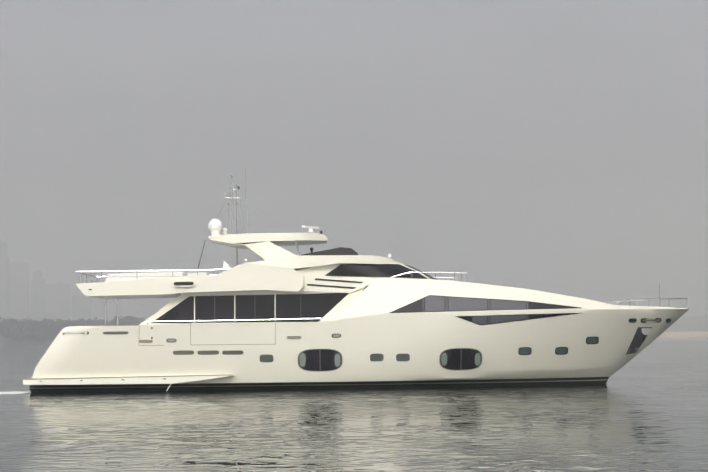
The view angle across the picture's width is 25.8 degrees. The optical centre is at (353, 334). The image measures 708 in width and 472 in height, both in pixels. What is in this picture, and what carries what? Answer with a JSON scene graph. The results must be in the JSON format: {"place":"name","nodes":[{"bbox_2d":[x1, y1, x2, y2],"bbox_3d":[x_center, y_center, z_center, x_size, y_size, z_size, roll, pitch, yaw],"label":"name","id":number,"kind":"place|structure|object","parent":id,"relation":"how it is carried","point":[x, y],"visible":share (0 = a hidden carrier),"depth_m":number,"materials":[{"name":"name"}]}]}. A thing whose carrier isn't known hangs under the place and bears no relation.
{"place":"outdoors","nodes":[
{"label":"outdoors","id":0,"kind":"place"},
{"bbox_2d":[5,335,53,340],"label":"shoreline","id":1,"kind":"structure","parent":0,"point":[32,339],"depth_m":1277.28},
{"bbox_2d":[0,315,144,338],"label":"distant treeline","id":2,"kind":"object","parent":1,"relation":"on","point":[64,321],"depth_m":1294.77,"materials":[{"name":"grey plant"}]},
{"bbox_2d":[0,336,707,471],"bbox_3d":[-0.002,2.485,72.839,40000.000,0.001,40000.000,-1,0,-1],"label":"sea water","id":3,"kind":"structure","parent":0,"point":[591,448],"depth_m":41.39,"materials":[{"name":"grey liquid"}]},
{"bbox_2d":[0,244,9,320],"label":"tower","id":4,"kind":"structure","parent":3,"relation":"on","point":[5,281],"depth_m":2841.03,"materials":[{"name":"grey glass"}]},
{"bbox_2d":[0,391,28,393],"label":"wake foam","id":5,"kind":"object","parent":3,"relation":"on","point":[15,392],"visible":0.67,"depth_m":70.65,"materials":[{"name":"white"}]},
{"bbox_2d":[10,261,29,310],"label":"tower","id":6,"kind":"structure","parent":3,"relation":"on","point":[18,286],"depth_m":2990.98,"materials":[{"name":"concrete"}]},
{"bbox_2d":[8,309,31,325],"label":"block","id":7,"kind":"structure","parent":3,"relation":"on","point":[21,316],"depth_m":2442.58,"materials":[{"name":"grey"}]},
{"bbox_2d":[30,270,44,320],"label":"tower","id":8,"kind":"structure","parent":3,"relation":"on","point":[37,293],"depth_m":2891.76,"materials":[{"name":"grey glass"}]},
{"bbox_2d":[45,282,70,320],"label":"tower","id":9,"kind":"structure","parent":3,"relation":"on","point":[56,300],"depth_m":3141.54,"materials":[{"name":"concrete"}]},
{"bbox_2d":[72,293,91,320],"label":"building","id":10,"kind":"structure","parent":3,"relation":"in","point":[81,306],"depth_m":3042.51,"materials":[{"name":"grey glass"}]},
{"bbox_2d":[29,279,689,391],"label":"hull","id":11,"kind":"object","parent":3,"relation":"on","point":[420,320],"visible":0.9,"depth_m":69.73,"materials":[{"name":"paint"}]},
{"bbox_2d":[103,331,127,333],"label":"hull vent","id":12,"kind":"object","parent":11,"relation":"attached to","point":[122,332],"visible":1,"depth_m":69.39,"materials":[{"name":"grey metal"}]},
{"bbox_2d":[23,374,232,384],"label":"swim platform","id":13,"kind":"structure","parent":11,"relation":"on","point":[144,380],"depth_m":69.53,"materials":[{"name":"white plastic"}]},
{"bbox_2d":[24,374,231,379],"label":"teak platform edge","id":14,"kind":"object","parent":13,"relation":"on","point":[121,377],"visible":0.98,"depth_m":69.53,"materials":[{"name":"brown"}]},
{"bbox_2d":[139,340,152,342],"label":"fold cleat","id":15,"kind":"object","parent":11,"relation":"attached to","point":[140,341],"visible":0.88,"depth_m":69.44,"materials":[{"name":"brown metal"}]},
{"bbox_2d":[173,350,193,354],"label":"hull vent","id":16,"kind":"object","parent":11,"relation":"attached to","point":[181,352],"visible":1,"depth_m":69.53,"materials":[{"name":"grey metal"}]},
{"bbox_2d":[198,350,218,354],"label":"hull vent","id":17,"kind":"object","parent":11,"relation":"attached to","point":[213,352],"visible":1,"depth_m":69.54,"materials":[{"name":"grey metal"}]},
{"bbox_2d":[222,350,242,354],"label":"hull vent","id":18,"kind":"object","parent":11,"relation":"attached to","point":[238,352],"visible":1,"depth_m":69.55,"materials":[{"name":"grey metal"}]},
{"bbox_2d":[211,344,271,344],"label":"gate groove","id":19,"kind":"object","parent":11,"relation":"attached to","point":[240,344],"visible":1,"depth_m":69.50,"materials":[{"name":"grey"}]},
{"bbox_2d":[139,287,364,324],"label":"window frame","id":20,"kind":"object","parent":11,"relation":"attached to","point":[343,303],"depth_m":70.18,"materials":[{"name":"white plastic"}]},
{"bbox_2d":[152,293,348,322],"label":"saloon windows","id":21,"kind":"structure","parent":20,"relation":"attached to","point":[297,308],"depth_m":70.17,"materials":[{"name":"black glass"}]},
{"bbox_2d":[260,354,272,361],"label":"porthole frame","id":22,"kind":"object","parent":11,"relation":"attached to","point":[266,361],"visible":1,"depth_m":69.61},
{"bbox_2d":[261,355,271,360],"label":"porthole","id":23,"kind":"object","parent":22,"relation":"in","point":[266,358],"visible":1,"depth_m":69.60,"materials":[{"name":"grey glass"}]},
{"bbox_2d":[297,349,342,371],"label":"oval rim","id":24,"kind":"object","parent":11,"relation":"attached to","point":[319,371],"visible":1,"depth_m":69.69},
{"bbox_2d":[300,354,304,366],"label":"porthole","id":25,"kind":"object","parent":24,"relation":"attached to","point":[302,360],"visible":1,"depth_m":69.63,"materials":[{"name":"grey glass"}]},
{"bbox_2d":[298,349,341,370],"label":"hull window","id":26,"kind":"structure","parent":24,"relation":"in","point":[327,358],"depth_m":69.65,"materials":[{"name":"black glass"}]},
{"bbox_2d":[334,353,340,366],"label":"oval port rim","id":27,"kind":"object","parent":24,"relation":"attached to","point":[334,360],"visible":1,"depth_m":69.66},
{"bbox_2d":[335,354,339,365],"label":"porthole","id":28,"kind":"object","parent":27,"relation":"in","point":[337,356],"visible":1,"depth_m":69.66,"materials":[{"name":"grey glass"}]},
{"bbox_2d":[300,274,375,292],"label":"louvre fins","id":29,"kind":"object","parent":11,"relation":"on","point":[307,280],"visible":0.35,"depth_m":70.14,"materials":[{"name":"white plastic"}]},
{"bbox_2d":[307,284,355,288],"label":"air vent","id":30,"kind":"object","parent":29,"relation":"attached to","point":[330,286],"visible":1,"depth_m":70.13,"materials":[{"name":"black plastic"}]},
{"bbox_2d":[315,278,362,282],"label":"air vent","id":31,"kind":"object","parent":29,"relation":"attached to","point":[337,280],"visible":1,"depth_m":70.14,"materials":[{"name":"black plastic"}]},
{"bbox_2d":[297,263,434,280],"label":"wheelhouse frame","id":32,"kind":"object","parent":11,"relation":"on","point":[323,270],"depth_m":70.38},
{"bbox_2d":[235,241,296,259],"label":"radar arch support","id":33,"kind":"object","parent":32,"relation":"on","point":[269,253],"visible":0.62,"depth_m":70.84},
{"bbox_2d":[254,255,397,270],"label":"flybridge roof","id":34,"kind":"structure","parent":32,"relation":"on","point":[292,262],"depth_m":70.10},
{"bbox_2d":[301,247,357,255],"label":"windshield","id":35,"kind":"object","parent":32,"relation":"on","point":[343,250],"visible":0.5,"depth_m":70.53,"materials":[{"name":"grey glass"}]},
{"bbox_2d":[324,264,427,278],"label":"bridge window","id":36,"kind":"structure","parent":32,"relation":"attached to","point":[364,271],"depth_m":70.44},
{"bbox_2d":[404,264,436,279],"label":"windshield frame","id":37,"kind":"object","parent":32,"relation":"attached to","point":[429,276],"visible":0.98,"depth_m":71.80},
{"bbox_2d":[371,355,382,360],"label":"porthole","id":38,"kind":"object","parent":11,"relation":"in","point":[375,358],"visible":1,"depth_m":69.70,"materials":[{"name":"grey glass"}]},
{"bbox_2d":[76,241,687,325],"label":"stainless rails","id":39,"kind":"object","parent":11,"relation":"on","point":[435,277],"visible":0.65,"depth_m":69.96,"materials":[{"name":"grey metal"}]},
{"bbox_2d":[76,262,303,298],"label":"upper deck","id":40,"kind":"structure","parent":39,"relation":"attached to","point":[119,288],"depth_m":69.64,"materials":[{"name":"white plastic"}]},
{"bbox_2d":[106,272,187,281],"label":"sun pad","id":41,"kind":"object","parent":40,"relation":"on","point":[114,276],"visible":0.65,"depth_m":70.01,"materials":[{"name":"white fabric"}]},
{"bbox_2d":[172,281,195,286],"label":"frame","id":42,"kind":"object","parent":40,"relation":"attached to","point":[183,285],"visible":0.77,"depth_m":69.51,"materials":[{"name":"black plastic"}]},
{"bbox_2d":[174,282,193,284],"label":"vent opening","id":43,"kind":"object","parent":42,"relation":"in","point":[183,283],"visible":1,"depth_m":69.51,"materials":[{"name":"black metal"}]},
{"bbox_2d":[188,272,209,275],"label":"sun pad","id":44,"kind":"object","parent":40,"relation":"on","point":[199,274],"visible":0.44,"depth_m":70.04,"materials":[{"name":"white fabric"}]},
{"bbox_2d":[223,261,230,268],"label":"coaming fin","id":45,"kind":"object","parent":40,"relation":"on","point":[225,264],"visible":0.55,"depth_m":70.24,"materials":[{"name":"white plastic"}]},
{"bbox_2d":[208,233,327,248],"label":"hardtop roof","id":46,"kind":"structure","parent":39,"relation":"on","point":[283,238],"depth_m":70.87,"materials":[{"name":"white plastic"}]},
{"bbox_2d":[209,168,246,264],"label":"mast and antennas","id":47,"kind":"object","parent":46,"relation":"on","point":[236,197],"visible":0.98,"depth_m":72.73,"materials":[{"name":"grey metal"}]},
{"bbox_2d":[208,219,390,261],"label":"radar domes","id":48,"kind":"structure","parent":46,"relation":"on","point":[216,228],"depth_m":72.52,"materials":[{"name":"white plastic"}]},
{"bbox_2d":[397,355,408,360],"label":"porthole","id":49,"kind":"object","parent":11,"relation":"in","point":[401,358],"visible":1,"depth_m":69.76,"materials":[{"name":"grey glass"}]},
{"bbox_2d":[439,348,481,370],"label":"window frame","id":50,"kind":"object","parent":11,"relation":"attached to","point":[458,348],"visible":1,"depth_m":69.97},
{"bbox_2d":[441,353,446,365],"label":"porthole","id":51,"kind":"object","parent":50,"relation":"in","point":[444,358],"visible":1,"depth_m":69.93,"materials":[{"name":"grey glass"}]},
{"bbox_2d":[440,349,481,369],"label":"hull window","id":52,"kind":"structure","parent":50,"relation":"in","point":[453,363],"depth_m":70.04,"materials":[{"name":"black glass"}]},
{"bbox_2d":[475,353,480,365],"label":"porthole","id":53,"kind":"object","parent":50,"relation":"in","point":[477,361],"visible":1,"depth_m":70.14,"materials":[{"name":"grey glass"}]},
{"bbox_2d":[390,295,579,312],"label":"glass","id":54,"kind":"object","parent":11,"relation":"attached to","point":[417,306],"visible":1,"depth_m":69.59,"materials":[{"name":"black glass"}]},
{"bbox_2d":[425,296,443,310],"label":"pane","id":55,"kind":"object","parent":54,"relation":"attached to","point":[431,305],"visible":1,"depth_m":69.53,"materials":[{"name":"grey glass"}]},
{"bbox_2d":[445,296,447,311],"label":"mullion","id":56,"kind":"object","parent":54,"relation":"attached to","point":[446,304],"visible":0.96,"depth_m":69.53},
{"bbox_2d":[449,297,486,310],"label":"pane","id":57,"kind":"object","parent":54,"relation":"attached to","point":[475,304],"visible":1,"depth_m":69.55,"materials":[{"name":"grey glass"}]},
{"bbox_2d":[490,300,525,309],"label":"pane","id":58,"kind":"object","parent":54,"relation":"attached to","point":[504,304],"visible":1,"depth_m":69.64,"materials":[{"name":"grey glass"}]},
{"bbox_2d":[456,313,578,324],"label":"glass","id":59,"kind":"object","parent":11,"relation":"attached to","point":[537,316],"visible":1,"depth_m":69.78,"materials":[{"name":"black glass"}]},
{"bbox_2d":[472,316,486,324],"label":"pane","id":60,"kind":"object","parent":59,"relation":"attached to","point":[479,319],"visible":1,"depth_m":69.57,"materials":[{"name":"grey glass"}]},
{"bbox_2d":[490,315,525,323],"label":"pane","id":61,"kind":"object","parent":59,"relation":"attached to","point":[497,319],"visible":1,"depth_m":69.66,"materials":[{"name":"grey glass"}]},
{"bbox_2d":[518,347,531,354],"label":"port rim","id":62,"kind":"object","parent":11,"relation":"attached to","point":[524,354],"visible":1,"depth_m":70.42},
{"bbox_2d":[519,348,530,353],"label":"porthole","id":63,"kind":"object","parent":62,"relation":"in","point":[522,350],"visible":1,"depth_m":70.41,"materials":[{"name":"grey glass"}]},
{"bbox_2d":[556,348,566,353],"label":"porthole","id":64,"kind":"object","parent":11,"relation":"in","point":[559,350],"visible":1,"depth_m":70.85,"materials":[{"name":"grey glass"}]},
{"bbox_2d":[587,337,597,342],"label":"porthole","id":65,"kind":"object","parent":11,"relation":"in","point":[593,339],"visible":1,"depth_m":71.05,"materials":[{"name":"grey glass"}]},
{"bbox_2d":[626,327,651,354],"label":"anchor pocket","id":66,"kind":"object","parent":11,"relation":"on","point":[638,339],"visible":0.77,"depth_m":72.14,"materials":[{"name":"black metal"}]},
{"bbox_2d":[642,328,650,334],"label":"anchor","id":67,"kind":"object","parent":66,"relation":"in","point":[646,331],"visible":0.9,"depth_m":72.02,"materials":[{"name":"grey metal"}]},
{"bbox_2d":[641,318,660,322],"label":"bow plate","id":68,"kind":"object","parent":11,"relation":"on","point":[651,322],"visible":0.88,"depth_m":71.68,"materials":[{"name":"silver metal"}]},
{"bbox_2d":[642,319,659,320],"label":"hawsehole","id":69,"kind":"object","parent":68,"relation":"in","point":[651,320],"visible":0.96,"depth_m":71.71,"materials":[{"name":"silver metal"}]},
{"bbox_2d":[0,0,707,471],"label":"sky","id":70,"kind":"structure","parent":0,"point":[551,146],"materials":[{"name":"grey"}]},
{"bbox_2d":[659,331,707,336],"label":"beach","id":71,"kind":"structure","parent":0,"point":[687,335],"depth_m":640.76,"materials":[{"name":"beige sand"}]},
{"bbox_2d":[666,315,707,331],"bbox_3d":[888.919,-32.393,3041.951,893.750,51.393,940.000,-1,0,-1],"label":"headland hill","id":72,"kind":"structure","parent":0,"point":[691,325],"depth_m":2625.36,"materials":[{"name":"grey"}]}
]}

